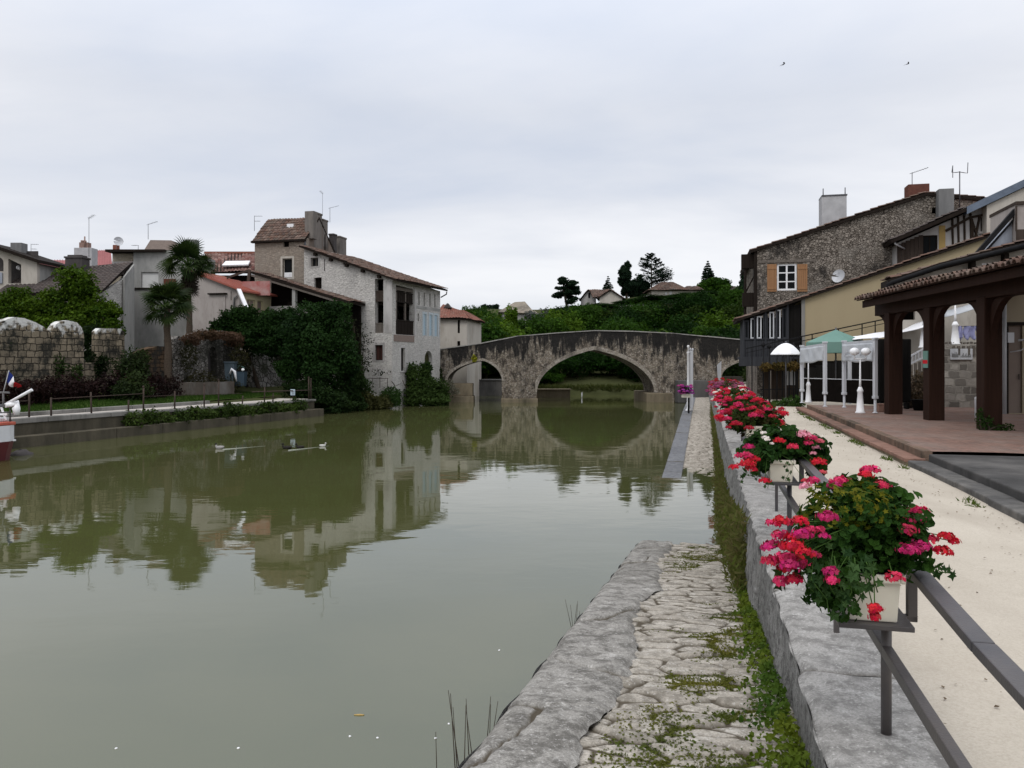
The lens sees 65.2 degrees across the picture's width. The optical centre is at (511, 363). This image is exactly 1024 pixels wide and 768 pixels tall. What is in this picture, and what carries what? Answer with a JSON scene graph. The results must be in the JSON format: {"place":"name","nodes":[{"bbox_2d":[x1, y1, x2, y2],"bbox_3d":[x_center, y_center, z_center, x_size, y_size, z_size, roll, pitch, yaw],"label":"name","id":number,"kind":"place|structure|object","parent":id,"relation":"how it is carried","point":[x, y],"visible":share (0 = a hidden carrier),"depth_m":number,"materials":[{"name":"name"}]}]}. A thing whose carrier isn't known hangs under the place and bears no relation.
{"place":"outdoors","nodes":[
{"label":"outdoors","id":0,"kind":"place"},
{"bbox_2d":[11,398,296,417],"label":"embankment path","id":1,"kind":"structure","parent":0,"point":[214,404],"depth_m":38.52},
{"bbox_2d":[7,386,403,410],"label":"bank ground","id":2,"kind":"structure","parent":0,"point":[250,389],"depth_m":49.71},
{"bbox_2d":[0,243,64,295],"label":"loggia house","id":3,"kind":"structure","parent":2,"relation":"on","point":[22,262],"depth_m":52.04,"materials":[{"name":"beige paint"}]},
{"bbox_2d":[0,263,126,337],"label":"leafy tree","id":4,"kind":"object","parent":2,"relation":"on","point":[45,308],"visible":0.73,"depth_m":43.30,"materials":[{"name":"green plant"}]},
{"bbox_2d":[0,255,133,357],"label":"dark roofed house","id":5,"kind":"structure","parent":2,"relation":"on","point":[120,292],"depth_m":52.67,"materials":[{"name":"paint"}]},
{"bbox_2d":[0,317,171,395],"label":"crenellated wall","id":6,"kind":"structure","parent":2,"relation":"on","point":[35,348],"depth_m":38.45,"materials":[{"name":"stone"}]},
{"bbox_2d":[10,342,83,381],"bbox_3d":[-22.360,0.323,37.691,1.250,3.206,4.074,0,0,38],"label":"ivy shrub","id":7,"kind":"object","parent":6,"relation":"attached to","point":[78,371],"visible":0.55,"depth_m":38.70,"materials":[{"name":"green plant"}]},
{"bbox_2d":[82,319,110,379],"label":"ivy shrub","id":8,"kind":"object","parent":6,"relation":"attached to","point":[89,354],"visible":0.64,"depth_m":41.07,"materials":[{"name":"green plant"}]},
{"bbox_2d":[74,236,111,293],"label":"metal roofed house","id":9,"kind":"structure","parent":2,"relation":"on","point":[99,257],"depth_m":63.28,"materials":[{"name":"beige paint"}]},
{"bbox_2d":[0,401,209,417],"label":"lawn kerb","id":10,"kind":"structure","parent":2,"relation":"on","point":[67,411],"depth_m":34.93,"materials":[{"name":"grey concrete"}]},
{"bbox_2d":[0,390,282,412],"bbox_3d":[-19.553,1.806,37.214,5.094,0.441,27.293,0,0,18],"label":"lawn grass","id":11,"kind":"structure","parent":2,"relation":"on","point":[97,403],"depth_m":38.12,"materials":[{"name":"green plant"}]},
{"bbox_2d":[0,370,184,405],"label":"dark hedge","id":12,"kind":"object","parent":11,"relation":"on","point":[39,393],"visible":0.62,"depth_m":37.17,"materials":[{"name":"green plant"}]},
{"bbox_2d":[106,345,156,400],"bbox_3d":[-19.088,0.610,39.980,2.268,3.237,3.195,0,0,-29],"label":"ivy shrub","id":13,"kind":"object","parent":11,"relation":"on","point":[132,382],"visible":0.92,"depth_m":39.79,"materials":[{"name":"green plant"}]},
{"bbox_2d":[139,277,198,382],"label":"fan palm","id":14,"kind":"object","parent":11,"relation":"on","point":[171,292],"visible":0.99,"depth_m":43.02,"materials":[{"name":"green plant"}]},
{"bbox_2d":[105,239,214,350],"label":"grey house","id":15,"kind":"structure","parent":2,"relation":"on","point":[149,257],"depth_m":57.00,"materials":[{"name":"paint"}]},
{"bbox_2d":[11,399,315,435],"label":"embankment wall","id":16,"kind":"structure","parent":2,"relation":"on","point":[47,424],"depth_m":31.62,"materials":[{"name":"grey concrete"}]},
{"bbox_2d":[0,377,311,416],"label":"embankment railing","id":17,"kind":"object","parent":16,"relation":"on","point":[175,395],"visible":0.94,"depth_m":36.62,"materials":[{"name":"metal"}]},
{"bbox_2d":[138,381,233,397],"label":"planter wall","id":18,"kind":"structure","parent":2,"relation":"on","point":[189,388],"depth_m":45.13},
{"bbox_2d":[155,236,220,332],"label":"fan palm","id":19,"kind":"object","parent":2,"relation":"on","point":[200,267],"visible":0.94,"depth_m":49.12,"materials":[{"name":"green plant"}]},
{"bbox_2d":[120,397,309,427],"bbox_3d":[-14.026,2.434,39.361,1.427,1.245,12.589,0,0,20],"label":"bank shrub","id":20,"kind":"object","parent":2,"relation":"on","point":[228,410],"visible":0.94,"depth_m":37.94,"materials":[{"name":"green plant"}]},
{"bbox_2d":[164,329,285,392],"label":"ruined wall","id":21,"kind":"structure","parent":2,"relation":"on","point":[202,355],"depth_m":48.40,"materials":[{"name":"grey stone"}]},
{"bbox_2d":[204,251,254,281],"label":"tile roofed house","id":22,"kind":"structure","parent":2,"relation":"on","point":[231,262],"depth_m":62.56,"materials":[{"name":"tile"}]},
{"bbox_2d":[191,273,277,351],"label":"red roofed house","id":23,"kind":"structure","parent":2,"relation":"on","point":[216,293],"depth_m":54.61,"materials":[{"name":"grey paint"}]},
{"bbox_2d":[206,304,295,387],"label":"dark tree","id":24,"kind":"object","parent":2,"relation":"on","point":[254,326],"visible":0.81,"depth_m":50.40,"materials":[{"name":"green plant"}]},
{"bbox_2d":[226,269,365,388],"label":"lean to shed","id":25,"kind":"object","parent":2,"relation":"on","point":[288,292],"visible":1,"depth_m":56.22,"materials":[{"name":"brown wood"}]},
{"bbox_2d":[271,298,362,388],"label":"dark tree","id":26,"kind":"object","parent":2,"relation":"on","point":[317,336],"visible":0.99,"depth_m":49.35,"materials":[{"name":"green plant"}]},
{"bbox_2d":[278,364,376,413],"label":"ivy shrub","id":27,"kind":"object","parent":2,"relation":"on","point":[342,398],"visible":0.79,"depth_m":49.04,"materials":[{"name":"green plant"}]},
{"bbox_2d":[299,245,447,406],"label":"white house","id":28,"kind":"structure","parent":2,"relation":"on","point":[400,315],"depth_m":57.05,"materials":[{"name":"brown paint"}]},
{"bbox_2d":[350,315,390,377],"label":"creeper","id":29,"kind":"object","parent":28,"relation":"attached to","point":[363,343],"visible":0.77,"depth_m":54.34,"materials":[{"name":"green plant"}]},
{"bbox_2d":[354,391,393,409],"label":"bank weeds","id":30,"kind":"object","parent":2,"relation":"on","point":[376,402],"visible":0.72,"depth_m":52.46,"materials":[{"name":"green plant"}]},
{"bbox_2d":[378,386,402,407],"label":"round bush","id":31,"kind":"object","parent":2,"relation":"on","point":[395,399],"visible":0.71,"depth_m":53.90,"materials":[{"name":"green plant"}]},
{"bbox_2d":[402,361,452,405],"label":"willow bush","id":32,"kind":"object","parent":2,"relation":"on","point":[424,388],"visible":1,"depth_m":56.98,"materials":[{"name":"green plant"}]},
{"bbox_2d":[448,383,474,401],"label":"landing block","id":33,"kind":"structure","parent":2,"relation":"on","point":[466,393],"depth_m":63.00,"materials":[{"name":"stone"}]},
{"bbox_2d":[440,303,484,396],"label":"house","id":34,"kind":"structure","parent":2,"relation":"on","point":[458,327],"depth_m":69.94,"materials":[{"name":"beige paint"}]},
{"bbox_2d":[479,379,501,395],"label":"wall","id":35,"kind":"structure","parent":2,"relation":"on","point":[490,387],"depth_m":74.60,"materials":[{"name":"concrete"}]},
{"bbox_2d":[440,330,739,402],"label":"stone bridge","id":36,"kind":"structure","parent":2,"relation":"on","point":[656,362],"depth_m":63.00,"materials":[{"name":"stone"}]},
{"bbox_2d":[251,211,346,292],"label":"tower house","id":37,"kind":"structure","parent":0,"point":[279,251],"depth_m":59.67,"materials":[{"name":"brown stone"}]},
{"bbox_2d":[0,395,720,767],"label":"river water","id":38,"kind":"structure","parent":0,"point":[198,599],"depth_m":11.71,"materials":[{"name":"liquid"}]},
{"bbox_2d":[0,388,32,460],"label":"canal boat","id":39,"kind":"object","parent":38,"relation":"on","point":[7,439],"visible":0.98,"depth_m":25.14,"materials":[{"name":"white paint"}]},
{"bbox_2d":[12,408,323,448],"bbox_3d":[-22.551,3.347,16.596,0.768,1.406,64.278,0,0,21],"label":"mooring ledge","id":40,"kind":"object","parent":38,"relation":"in","point":[35,440],"visible":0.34,"depth_m":34.08,"materials":[{"name":"concrete"}]},
{"bbox_2d":[537,389,570,397],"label":"jetty","id":41,"kind":"object","parent":38,"relation":"in","point":[553,393],"visible":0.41,"depth_m":70.30,"materials":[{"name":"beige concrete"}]},
{"bbox_2d":[709,389,948,767],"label":"quay wall","id":42,"kind":"structure","parent":38,"relation":"in","point":[830,680],"depth_m":4.28,"materials":[{"name":"grey stone"}]},
{"bbox_2d":[708,403,752,591],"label":"wall grass","id":43,"kind":"structure","parent":42,"relation":"attached to","point":[732,527],"depth_m":9.88,"materials":[{"name":"green plant"}]},
{"bbox_2d":[741,429,1023,767],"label":"metal railing","id":44,"kind":"object","parent":42,"relation":"on","point":[1003,668],"visible":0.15,"depth_m":3.04,"materials":[{"name":"metal"}]},
{"bbox_2d":[711,384,753,402],"bbox_3d":[5.285,0.788,19.132,1.049,0.567,1.301,0,0,0],"label":"flower box","id":45,"kind":"object","parent":44,"relation":"attached to","point":[720,394],"visible":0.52,"depth_m":19.00,"materials":[{"name":"pink plant"}]},
{"bbox_2d":[712,390,768,414],"bbox_3d":[4.380,0.790,15.277,1.079,0.565,1.323,0,0,35],"label":"flower box","id":46,"kind":"object","parent":44,"relation":"attached to","point":[726,401],"visible":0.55,"depth_m":15.07,"materials":[{"name":"pink plant"}]},
{"bbox_2d":[713,401,789,437],"bbox_3d":[3.389,0.803,11.383,1.096,0.538,1.300,0,0,0],"label":"flower box","id":47,"kind":"object","parent":44,"relation":"attached to","point":[748,417],"visible":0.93,"depth_m":11.14,"materials":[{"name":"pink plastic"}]},
{"bbox_2d":[728,419,832,487],"bbox_3d":[2.419,0.822,7.168,0.871,0.588,1.314,0,0,20],"label":"flower box","id":48,"kind":"object","parent":44,"relation":"attached to","point":[774,453],"visible":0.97,"depth_m":7.19,"materials":[{"name":"beige plastic"}]},
{"bbox_2d":[760,464,961,622],"bbox_3d":[1.505,0.760,3.424,0.732,0.623,1.037,0,0,32],"label":"flower box","id":49,"kind":"object","parent":44,"relation":"attached to","point":[862,547],"visible":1,"depth_m":3.27,"materials":[{"name":"beige plastic"}]},
{"bbox_2d":[0,0,1023,309],"label":"sky","id":50,"kind":"structure","parent":0,"point":[489,152],"materials":[{"name":"white"}]},
{"bbox_2d":[541,388,636,394],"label":"bank","id":51,"kind":"structure","parent":0,"point":[598,391],"depth_m":76.36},
{"bbox_2d":[537,383,643,390],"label":"bank grass","id":52,"kind":"structure","parent":51,"relation":"on","point":[602,387],"depth_m":76.46,"materials":[{"name":"green plant"}]},
{"bbox_2d":[481,295,743,387],"bbox_3d":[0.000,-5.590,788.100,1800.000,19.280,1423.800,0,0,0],"label":"hill ground","id":53,"kind":"structure","parent":0,"point":[613,379],"depth_m":80.92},
{"bbox_2d":[474,313,516,375],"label":"slope bush","id":54,"kind":"object","parent":53,"relation":"on","point":[488,334],"visible":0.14,"depth_m":80.07,"materials":[{"name":"green plant"}]},
{"bbox_2d":[526,314,571,334],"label":"slope tree","id":55,"kind":"object","parent":53,"relation":"on","point":[541,325],"visible":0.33,"depth_m":89.98,"materials":[{"name":"green plant"}]},
{"bbox_2d":[542,307,586,331],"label":"slope bush","id":56,"kind":"object","parent":53,"relation":"on","point":[571,323],"visible":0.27,"depth_m":98.28,"materials":[{"name":"green plant"}]},
{"bbox_2d":[551,276,581,304],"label":"open pine","id":57,"kind":"object","parent":53,"relation":"on","point":[568,289],"visible":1,"depth_m":120.98,"materials":[{"name":"green plant"}]},
{"bbox_2d":[556,351,608,379],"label":"slope bush","id":58,"kind":"object","parent":53,"relation":"on","point":[575,364],"visible":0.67,"depth_m":80.60,"materials":[{"name":"green plant"}]},
{"bbox_2d":[579,289,625,304],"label":"hill house","id":59,"kind":"structure","parent":53,"relation":"on","point":[590,296],"depth_m":120.07,"materials":[{"name":"beige paint"}]},
{"bbox_2d":[591,353,627,374],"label":"slope bush","id":60,"kind":"object","parent":53,"relation":"on","point":[613,363],"visible":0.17,"depth_m":80.38,"materials":[{"name":"green plant"}]},
{"bbox_2d":[602,312,644,370],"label":"slope bush","id":61,"kind":"object","parent":53,"relation":"on","point":[619,324],"visible":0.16,"depth_m":86.74,"materials":[{"name":"green plant"}]},
{"bbox_2d":[617,260,638,297],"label":"ivy tree","id":62,"kind":"object","parent":53,"relation":"on","point":[626,283],"visible":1,"depth_m":123.24,"materials":[{"name":"green plant"}]},
{"bbox_2d":[608,305,654,331],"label":"slope tree","id":63,"kind":"object","parent":53,"relation":"on","point":[638,318],"visible":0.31,"depth_m":99.89,"materials":[{"name":"green plant"}]},
{"bbox_2d":[635,253,674,287],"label":"cedar tree","id":64,"kind":"object","parent":53,"relation":"on","point":[661,274],"visible":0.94,"depth_m":127.42,"materials":[{"name":"green plant"}]},
{"bbox_2d":[643,282,703,296],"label":"hill house","id":65,"kind":"structure","parent":53,"relation":"on","point":[666,288],"depth_m":120.08,"materials":[{"name":"tile"}]},
{"bbox_2d":[651,311,705,332],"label":"slope bush","id":66,"kind":"object","parent":53,"relation":"on","point":[673,326],"visible":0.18,"depth_m":95.92,"materials":[{"name":"green plant"}]},
{"bbox_2d":[685,286,724,315],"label":"slope tree","id":67,"kind":"object","parent":53,"relation":"on","point":[701,298],"visible":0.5,"depth_m":101.60,"materials":[{"name":"green plant"}]},
{"bbox_2d":[696,277,732,292],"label":"round tree","id":68,"kind":"object","parent":53,"relation":"on","point":[714,283],"visible":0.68,"depth_m":122.69,"materials":[{"name":"green plant"}]},
{"bbox_2d":[691,307,739,334],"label":"slope bush","id":69,"kind":"object","parent":53,"relation":"on","point":[713,320],"visible":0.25,"depth_m":96.46,"materials":[{"name":"green plant"}]},
{"bbox_2d":[700,323,739,338],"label":"slope tree","id":70,"kind":"object","parent":53,"relation":"on","point":[722,333],"visible":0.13,"depth_m":88.49,"materials":[{"name":"green plant"}]},
{"bbox_2d":[716,285,743,307],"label":"slope tree","id":71,"kind":"object","parent":53,"relation":"on","point":[732,295],"visible":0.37,"depth_m":101.75,"materials":[{"name":"green plant"}]},
{"bbox_2d":[575,542,798,767],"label":"quay ramp","id":72,"kind":"structure","parent":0,"point":[674,605],"depth_m":5.14,"materials":[{"name":"stone"}]},
{"bbox_2d":[461,540,671,767],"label":"ramp edge stones","id":73,"kind":"object","parent":72,"relation":"on","point":[564,700],"visible":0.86,"depth_m":4.93,"materials":[{"name":"stone"}]},
{"bbox_2d":[588,545,793,767],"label":"moss","id":74,"kind":"object","parent":72,"relation":"on","point":[724,681],"visible":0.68,"depth_m":4.45,"materials":[{"name":"green plant"}]},
{"bbox_2d":[713,581,814,767],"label":"weeds","id":75,"kind":"object","parent":72,"relation":"on","point":[779,716],"visible":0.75,"depth_m":4.49,"materials":[{"name":"green plant"}]},
{"bbox_2d":[683,397,715,476],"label":"cobbled quay","id":76,"kind":"structure","parent":0,"point":[699,448],"depth_m":29.60,"materials":[{"name":"stone"}]},
{"bbox_2d":[662,397,694,478],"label":"quay edge kerb","id":77,"kind":"structure","parent":76,"relation":"on","point":[674,464],"depth_m":27.18,"materials":[{"name":"grey stone"}]},
{"bbox_2d":[685,345,693,410],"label":"white mast","id":78,"kind":"object","parent":77,"relation":"on","point":[689,367],"visible":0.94,"depth_m":42.83,"materials":[{"name":"metal"}]},
{"bbox_2d":[675,380,717,402],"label":"masonry bench","id":79,"kind":"object","parent":76,"relation":"on","point":[700,387],"visible":0.28,"depth_m":61.20,"materials":[{"name":"stone"}]},
{"bbox_2d":[737,382,1023,767],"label":"riverside path","id":80,"kind":"structure","parent":0,"point":[984,732],"depth_m":5.38,"materials":[{"name":"sand"}]},
{"bbox_2d":[758,341,799,401],"bbox_3d":[11.029,0.365,32.797,1.861,2.570,0.606,0,0,0],"label":"iron fence","id":81,"kind":"object","parent":80,"relation":"on","point":[777,366],"visible":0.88,"depth_m":32.98,"materials":[{"name":"black metal"}]},
{"bbox_2d":[771,341,799,404],"bbox_3d":[10.786,0.388,31.500,1.146,2.524,1.146,0,0,-24],"label":"parasol","id":82,"kind":"object","parent":80,"relation":"on","point":[785,348],"visible":0.91,"depth_m":31.23,"materials":[{"name":"white fabric"}]},
{"bbox_2d":[806,327,862,379],"bbox_3d":[12.387,0.022,30.600,2.138,2.775,2.138,0,0,21],"label":"parasol","id":83,"kind":"object","parent":80,"relation":"on","point":[835,338],"visible":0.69,"depth_m":29.97,"materials":[{"name":"green fabric"}]},
{"bbox_2d":[794,411,985,507],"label":"kerb weeds","id":84,"kind":"object","parent":80,"relation":"on","point":[974,502],"visible":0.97,"depth_m":13.87,"materials":[{"name":"green plant"}]},
{"bbox_2d":[814,405,1023,452],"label":"terrace paving","id":85,"kind":"structure","parent":0,"point":[956,430],"depth_m":17.00,"materials":[{"name":"tile"}]},
{"bbox_2d":[799,341,827,406],"bbox_3d":[10.207,0.351,27.150,0.167,2.107,2.661,0,0,4],"label":"banner frame","id":86,"kind":"object","parent":85,"relation":"on","point":[813,353],"visible":1,"depth_m":26.79,"materials":[{"name":"white metal"}]},
{"bbox_2d":[800,378,883,404],"bbox_3d":[11.273,0.944,27.614,0.030,0.812,4.217,0,0,-17],"label":"windbreak","id":87,"kind":"object","parent":85,"relation":"on","point":[834,389],"visible":0.5,"depth_m":27.62,"materials":[{"name":"fabric"}]},
{"bbox_2d":[841,338,878,412],"bbox_3d":[10.726,0.342,25.163,0.642,2.125,5.358,0,0,16],"label":"banner frame","id":88,"kind":"object","parent":85,"relation":"on","point":[872,345],"visible":0.86,"depth_m":23.65,"materials":[{"name":"white metal"}]},
{"bbox_2d":[849,348,870,412],"bbox_3d":[9.835,0.485,22.600,0.590,1.850,0.270,0,0,0],"label":"lamp post","id":89,"kind":"object","parent":85,"relation":"on","point":[860,402],"visible":0.99,"depth_m":22.54,"materials":[{"name":"metal"}]},
{"bbox_2d":[878,339,910,408],"bbox_3d":[11.760,0.328,24.600,1.000,2.155,0.300,0,0,0],"label":"black screen","id":90,"kind":"object","parent":85,"relation":"on","point":[906,371],"visible":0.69,"depth_m":24.54,"materials":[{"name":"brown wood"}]},
{"bbox_2d":[903,369,922,407],"bbox_3d":[12.650,0.810,25.210,1.269,1.344,1.057,0,0,0],"label":"dry shrub","id":91,"kind":"object","parent":85,"relation":"on","point":[917,387],"visible":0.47,"depth_m":25.10,"materials":[{"name":"brown plant"}]},
{"bbox_2d":[854,256,1023,428],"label":"pergola","id":92,"kind":"object","parent":85,"relation":"on","point":[987,292],"visible":0.97,"depth_m":18.75,"materials":[{"name":"brown wood"}]},
{"bbox_2d":[945,345,975,407],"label":"retaining wall","id":93,"kind":"structure","parent":85,"relation":"on","point":[960,383],"depth_m":25.54,"materials":[{"name":"stone"}]},
{"bbox_2d":[974,407,1014,430],"bbox_3d":[10.149,1.205,16.802,0.831,0.562,0.320,0,0,8],"label":"plant","id":94,"kind":"object","parent":85,"relation":"on","point":[981,419],"visible":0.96,"depth_m":16.78,"materials":[{"name":"green plant"}]},
{"bbox_2d":[1002,295,1023,413],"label":"back building","id":95,"kind":"structure","parent":85,"relation":"on","point":[1013,369],"depth_m":22.24,"materials":[{"name":"beige paint"}]},
{"bbox_2d":[1009,326,1020,412],"bbox_3d":[14.000,0.179,22.288,0.338,2.422,0.094,0,0,10],"label":"door","id":96,"kind":"structure","parent":95,"relation":"in","point":[1014,357],"depth_m":22.29,"materials":[{"name":"black metal"}]},
{"bbox_2d":[929,454,1023,501],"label":"asphalt terrace","id":97,"kind":"structure","parent":0,"point":[1004,474],"depth_m":10.98,"materials":[{"name":"asphalt"}]},
{"bbox_2d":[932,452,1023,455],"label":"bank ground","id":98,"kind":"structure","parent":0,"point":[983,453],"depth_m":15.50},
{"bbox_2d":[804,360,872,380],"bbox_3d":[15.986,0.085,33.971,6.710,2.930,0.950,0,0,13],"label":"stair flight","id":99,"kind":"object","parent":98,"relation":"on","point":[816,371],"visible":0.11,"depth_m":33.97,"materials":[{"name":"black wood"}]},
{"bbox_2d":[745,319,883,391],"bbox_3d":[13.104,-0.325,34.120,6.049,3.276,0.050,0,0,13],"label":"stair railing","id":100,"kind":"object","parent":99,"relation":"attached to","point":[861,328],"visible":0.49,"depth_m":34.38,"materials":[{"name":"black metal"}]},
{"bbox_2d":[797,410,907,465],"bbox_3d":[8.275,1.719,20.324,0.322,0.262,15.446,0,0,13],"label":"step riser","id":101,"kind":"object","parent":98,"relation":"on","point":[887,454],"visible":0.17,"depth_m":16.19,"materials":[{"name":"beige concrete"}]},
{"bbox_2d":[796,407,925,461],"bbox_3d":[8.250,1.556,20.330,0.332,0.069,15.442,0,0,13],"label":"red step","id":102,"kind":"object","parent":101,"relation":"on","point":[900,454],"visible":0.91,"depth_m":16.19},
{"bbox_2d":[807,405,931,460],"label":"step kerb","id":103,"kind":"structure","parent":101,"relation":"on","point":[920,452],"depth_m":16.00,"materials":[{"name":"stone"}]},
{"bbox_2d":[732,232,989,400],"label":"beige house","id":104,"kind":"structure","parent":98,"relation":"on","point":[830,307],"depth_m":35.25,"materials":[{"name":"paint"}]},
{"bbox_2d":[740,183,985,395],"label":"stone house","id":105,"kind":"structure","parent":98,"relation":"on","point":[802,263],"depth_m":39.24,"materials":[{"name":"grey stone"}]},
{"bbox_2d":[777,264,796,290],"bbox_3d":[13.651,-4.272,39.760,0.935,1.321,0.060,0,0,13],"label":"window","id":106,"kind":"structure","parent":105,"relation":"in","point":[786,273],"depth_m":39.74,"materials":[{"name":"white paint"}]},
{"bbox_2d":[880,201,1023,375],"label":"house","id":107,"kind":"structure","parent":98,"relation":"on","point":[1003,240],"depth_m":27.48,"materials":[{"name":"beige paint"}]},
{"bbox_2d":[882,180,1023,264],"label":"half timbered house","id":108,"kind":"structure","parent":98,"relation":"on","point":[973,221],"depth_m":36.95,"materials":[{"name":"white paint"}]},
{"bbox_2d":[908,460,1023,522],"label":"stone kerb","id":109,"kind":"structure","parent":98,"relation":"on","point":[1010,506],"depth_m":9.88,"materials":[{"name":"stone"}]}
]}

